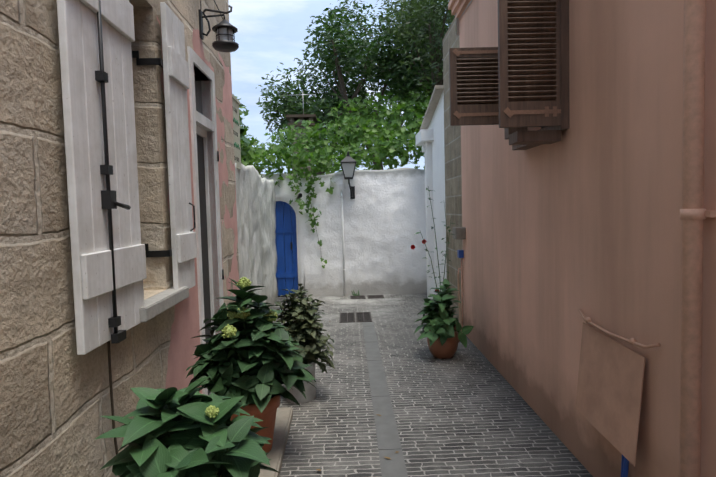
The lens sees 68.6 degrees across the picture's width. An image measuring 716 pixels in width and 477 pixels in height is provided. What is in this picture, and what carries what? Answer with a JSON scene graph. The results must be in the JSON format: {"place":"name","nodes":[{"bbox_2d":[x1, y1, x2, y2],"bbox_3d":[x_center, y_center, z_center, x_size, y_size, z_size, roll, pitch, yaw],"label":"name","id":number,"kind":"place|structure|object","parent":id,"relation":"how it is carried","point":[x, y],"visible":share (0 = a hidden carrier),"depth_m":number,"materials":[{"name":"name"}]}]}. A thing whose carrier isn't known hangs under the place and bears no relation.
{"place":"outdoors","nodes":[
{"label":"outdoors","id":0,"kind":"place"},
{"bbox_2d":[258,407,292,476],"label":"doorstep","id":1,"kind":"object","parent":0,"point":[283,421],"depth_m":3.39,"materials":[{"name":"beige stone"}]},
{"bbox_2d":[185,277,316,452],"bbox_3d":[-0.657,0.773,3.226,0.765,1.089,0.722,0,3,19],"label":"potted hydrangea","id":2,"kind":"object","parent":1,"relation":"on","point":[251,357],"visible":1,"depth_m":3.09,"materials":[{"name":"plant"}]},
{"bbox_2d":[228,0,448,174],"label":"sky","id":3,"kind":"structure","parent":0,"point":[271,33],"materials":[{"name":"blue"}]},
{"bbox_2d":[208,293,592,476],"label":"cobble paving","id":4,"kind":"structure","parent":0,"point":[467,411],"depth_m":3.94,"materials":[{"name":"stone"}]},
{"bbox_2d":[95,376,279,476],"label":"potted hydrangea","id":5,"kind":"object","parent":4,"relation":"on","point":[190,430],"visible":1,"depth_m":2.03,"materials":[{"name":"plant"}]},
{"bbox_2d":[235,163,277,308],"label":"garden wall","id":6,"kind":"structure","parent":4,"relation":"on","point":[256,215],"depth_m":7.19,"materials":[{"name":"white paint"}]},
{"bbox_2d":[232,94,240,169],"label":"perforated pier","id":7,"kind":"structure","parent":6,"relation":"on","point":[236,126],"depth_m":5.91,"materials":[{"name":"beige"}]},
{"bbox_2d":[233,80,437,267],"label":"grape vine leaves","id":8,"kind":"object","parent":6,"relation":"on","point":[392,147],"visible":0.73,"depth_m":9.95,"materials":[{"name":"green plant"}]},
{"bbox_2d":[275,284,334,402],"bbox_3d":[-0.471,0.848,4.300,0.564,0.946,0.555,-2,3,-1],"label":"potted plant","id":9,"kind":"object","parent":4,"relation":"on","point":[300,320],"visible":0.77,"depth_m":4.21,"materials":[{"name":"plant"}]},
{"bbox_2d":[261,168,426,296],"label":"end wall","id":10,"kind":"structure","parent":4,"relation":"on","point":[384,215],"depth_m":9.31,"materials":[{"name":"white paint"}]},
{"bbox_2d":[275,201,297,295],"bbox_3d":[-1.382,0.166,9.383,0.694,1.770,0.040,-2,3,-1],"label":"blue door","id":11,"kind":"structure","parent":10,"relation":"in","point":[286,259],"depth_m":9.37,"materials":[{"name":"paint"}]},
{"bbox_2d":[275,228,297,296],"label":"blue door ledges","id":12,"kind":"object","parent":11,"relation":"attached to","point":[288,274],"depth_m":9.37,"materials":[{"name":"blue wood"}]},
{"bbox_2d":[339,184,345,295],"bbox_3d":[-0.263,0.037,9.279,0.090,1.980,0.052,-2,3,-1],"label":"wall pipe","id":13,"kind":"object","parent":10,"relation":"attached to","point":[341,187],"visible":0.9,"depth_m":9.26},
{"bbox_2d":[340,151,356,198],"bbox_3d":[-0.160,-1.097,9.086,0.274,0.820,0.307,-2,3,-1],"label":"wall lamp","id":14,"kind":"object","parent":10,"relation":"attached to","point":[348,164],"visible":1,"depth_m":8.98,"materials":[{"name":"black metal"}]},
{"bbox_2d":[316,290,397,470],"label":"weeds","id":15,"kind":"object","parent":4,"relation":"on","point":[354,294],"visible":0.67,"depth_m":3.91,"materials":[{"name":"green plant"}]},
{"bbox_2d":[339,295,383,322],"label":"drain grates","id":16,"kind":"object","parent":4,"relation":"on","point":[360,317],"depth_m":7.57,"materials":[{"name":"metal"}]},
{"bbox_2d":[362,322,407,476],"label":"channel paving","id":17,"kind":"structure","parent":4,"relation":"on","point":[388,441],"depth_m":3.93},
{"bbox_2d":[415,92,446,298],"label":"building","id":18,"kind":"structure","parent":4,"relation":"on","point":[430,140],"depth_m":8.48,"materials":[{"name":"white paint"}]},
{"bbox_2d":[419,85,442,130],"bbox_3d":[1.411,-2.010,8.496,0.655,0.470,2.055,-2,3,-1],"label":"roof edge","id":19,"kind":"object","parent":18,"relation":"on","point":[433,102],"visible":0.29,"depth_m":8.10,"materials":[{"name":"paint"}]},
{"bbox_2d":[411,187,473,358],"bbox_3d":[0.852,0.325,5.513,0.598,1.780,0.866,-2,3,-1],"label":"potted plant","id":20,"kind":"object","parent":4,"relation":"on","point":[442,332],"visible":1,"depth_m":5.30,"materials":[{"name":"plant"}]},
{"bbox_2d":[443,18,463,326],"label":"stone wall","id":21,"kind":"structure","parent":4,"relation":"on","point":[453,181],"depth_m":7.02,"materials":[{"name":"grey stone"}]},
{"bbox_2d":[459,0,715,476],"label":"building wall","id":22,"kind":"structure","parent":4,"relation":"on","point":[583,214],"depth_m":2.81,"materials":[{"name":"pink paint"}]},
{"bbox_2d":[448,0,469,19],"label":"cornice","id":23,"kind":"structure","parent":22,"relation":"attached to","point":[457,7],"depth_m":5.96,"materials":[{"name":"beige paint"}]},
{"bbox_2d":[452,227,465,238],"bbox_3d":[1.197,-0.065,6.226,0.121,0.140,0.201,-2,3,-1],"label":"wall box","id":24,"kind":"object","parent":22,"relation":"attached to","point":[459,232],"visible":0.98,"depth_m":6.13,"materials":[{"name":"metal"}]},
{"bbox_2d":[457,250,463,341],"bbox_3d":[1.194,0.659,6.174,0.082,1.020,0.438,0,3,18],"label":"tap and hose","id":25,"kind":"object","parent":22,"relation":"attached to","point":[460,253],"visible":0.75,"depth_m":6.28,"materials":[{"name":"blue plastic"}]},
{"bbox_2d":[455,0,471,34],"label":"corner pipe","id":26,"kind":"object","parent":22,"relation":"attached to","point":[457,26],"visible":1,"depth_m":6.13,"materials":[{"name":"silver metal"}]},
{"bbox_2d":[449,0,569,149],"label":"window shutters","id":27,"kind":"object","parent":22,"relation":"attached to","point":[514,84],"depth_m":3.16,"materials":[{"name":"brown wood"}]},
{"bbox_2d":[575,308,660,465],"bbox_3d":[1.280,0.726,2.685,0.065,0.589,0.806,-2,3,-1],"label":"board","id":28,"kind":"object","parent":22,"relation":"attached to","point":[609,388],"visible":1,"depth_m":2.63,"materials":[{"name":"paint"}]},
{"bbox_2d":[621,455,628,476],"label":"blue hose","id":29,"kind":"object","parent":22,"relation":"attached to","point":[624,466],"visible":0.46,"depth_m":2.53,"materials":[{"name":"blue plastic"}]},
{"bbox_2d":[679,0,715,476],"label":"downpipe","id":30,"kind":"object","parent":22,"relation":"attached to","point":[694,213],"visible":1,"depth_m":1.94,"materials":[{"name":"pink metal"}]},
{"label":"ground","id":31,"kind":"structure","parent":0,"visible":0},
{"bbox_2d":[0,0,239,476],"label":"building wall","id":32,"kind":"structure","parent":31,"relation":"on","point":[55,402],"depth_m":2.13,"materials":[{"name":"beige stone"}]},
{"bbox_2d":[57,0,146,354],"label":"shutter","id":33,"kind":"object","parent":32,"relation":"attached to","point":[91,257],"visible":0.83,"depth_m":2.24,"materials":[{"name":"white paint"}]},
{"bbox_2d":[107,341,120,475],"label":"cable","id":34,"kind":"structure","parent":32,"relation":"attached to","point":[111,392],"depth_m":2.41,"materials":[{"name":"brown"}]},
{"bbox_2d":[95,0,223,343],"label":"shutter hardware","id":35,"kind":"object","parent":32,"relation":"attached to","point":[109,202],"visible":0.71,"depth_m":2.30,"materials":[{"name":"black metal"}]},
{"bbox_2d":[139,286,188,321],"bbox_3d":[-1.221,0.371,3.036,0.281,0.073,0.764,-2,3,-1],"label":"window sill","id":36,"kind":"structure","parent":32,"relation":"attached to","point":[157,304],"depth_m":2.95,"materials":[{"name":"stone"}]},
{"bbox_2d":[160,2,196,288],"bbox_3d":[-1.164,-0.555,3.449,0.054,1.800,0.391,-2,3,-2],"label":"shutter","id":37,"kind":"object","parent":32,"relation":"attached to","point":[176,87],"visible":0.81,"depth_m":3.36,"materials":[{"name":"white paint"}]},
{"bbox_2d":[198,5,238,51],"bbox_3d":[-1.134,-1.717,4.284,0.307,0.362,0.212,-2,3,-1],"label":"wall lantern","id":38,"kind":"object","parent":32,"relation":"attached to","point":[225,30],"depth_m":4.25,"materials":[{"name":"black metal"}]},
{"bbox_2d":[238,99,264,177],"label":"fig tree leaves","id":39,"kind":"object","parent":31,"relation":"on","point":[243,138],"visible":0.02,"depth_m":7.39,"materials":[{"name":"green plant"}]},
{"bbox_2d":[286,92,316,172],"bbox_3d":[-1.271,-1.280,12.419,0.690,4.300,0.660,-2,3,-1],"label":"chimney stack","id":40,"kind":"object","parent":31,"relation":"on","point":[292,119],"visible":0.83,"depth_m":12.11,"materials":[{"name":"stone"}]},
{"bbox_2d":[256,63,388,174],"bbox_3d":[-0.792,-2.214,15.019,3.782,5.866,4.010,-2,3,-1],"label":"broadleaf tree","id":41,"kind":"object","parent":31,"relation":"on","point":[292,104],"visible":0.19,"depth_m":13.87,"materials":[{"name":"green plant"}]},
{"bbox_2d":[294,0,451,169],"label":"broadleaf tree","id":42,"kind":"object","parent":31,"relation":"on","point":[334,58],"visible":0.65,"depth_m":12.50,"materials":[{"name":"green plant"}]},
{"bbox_2d":[364,0,454,101],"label":"olive tree","id":43,"kind":"object","parent":31,"relation":"on","point":[420,10],"visible":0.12,"depth_m":10.99,"materials":[{"name":"green plant"}]}
]}

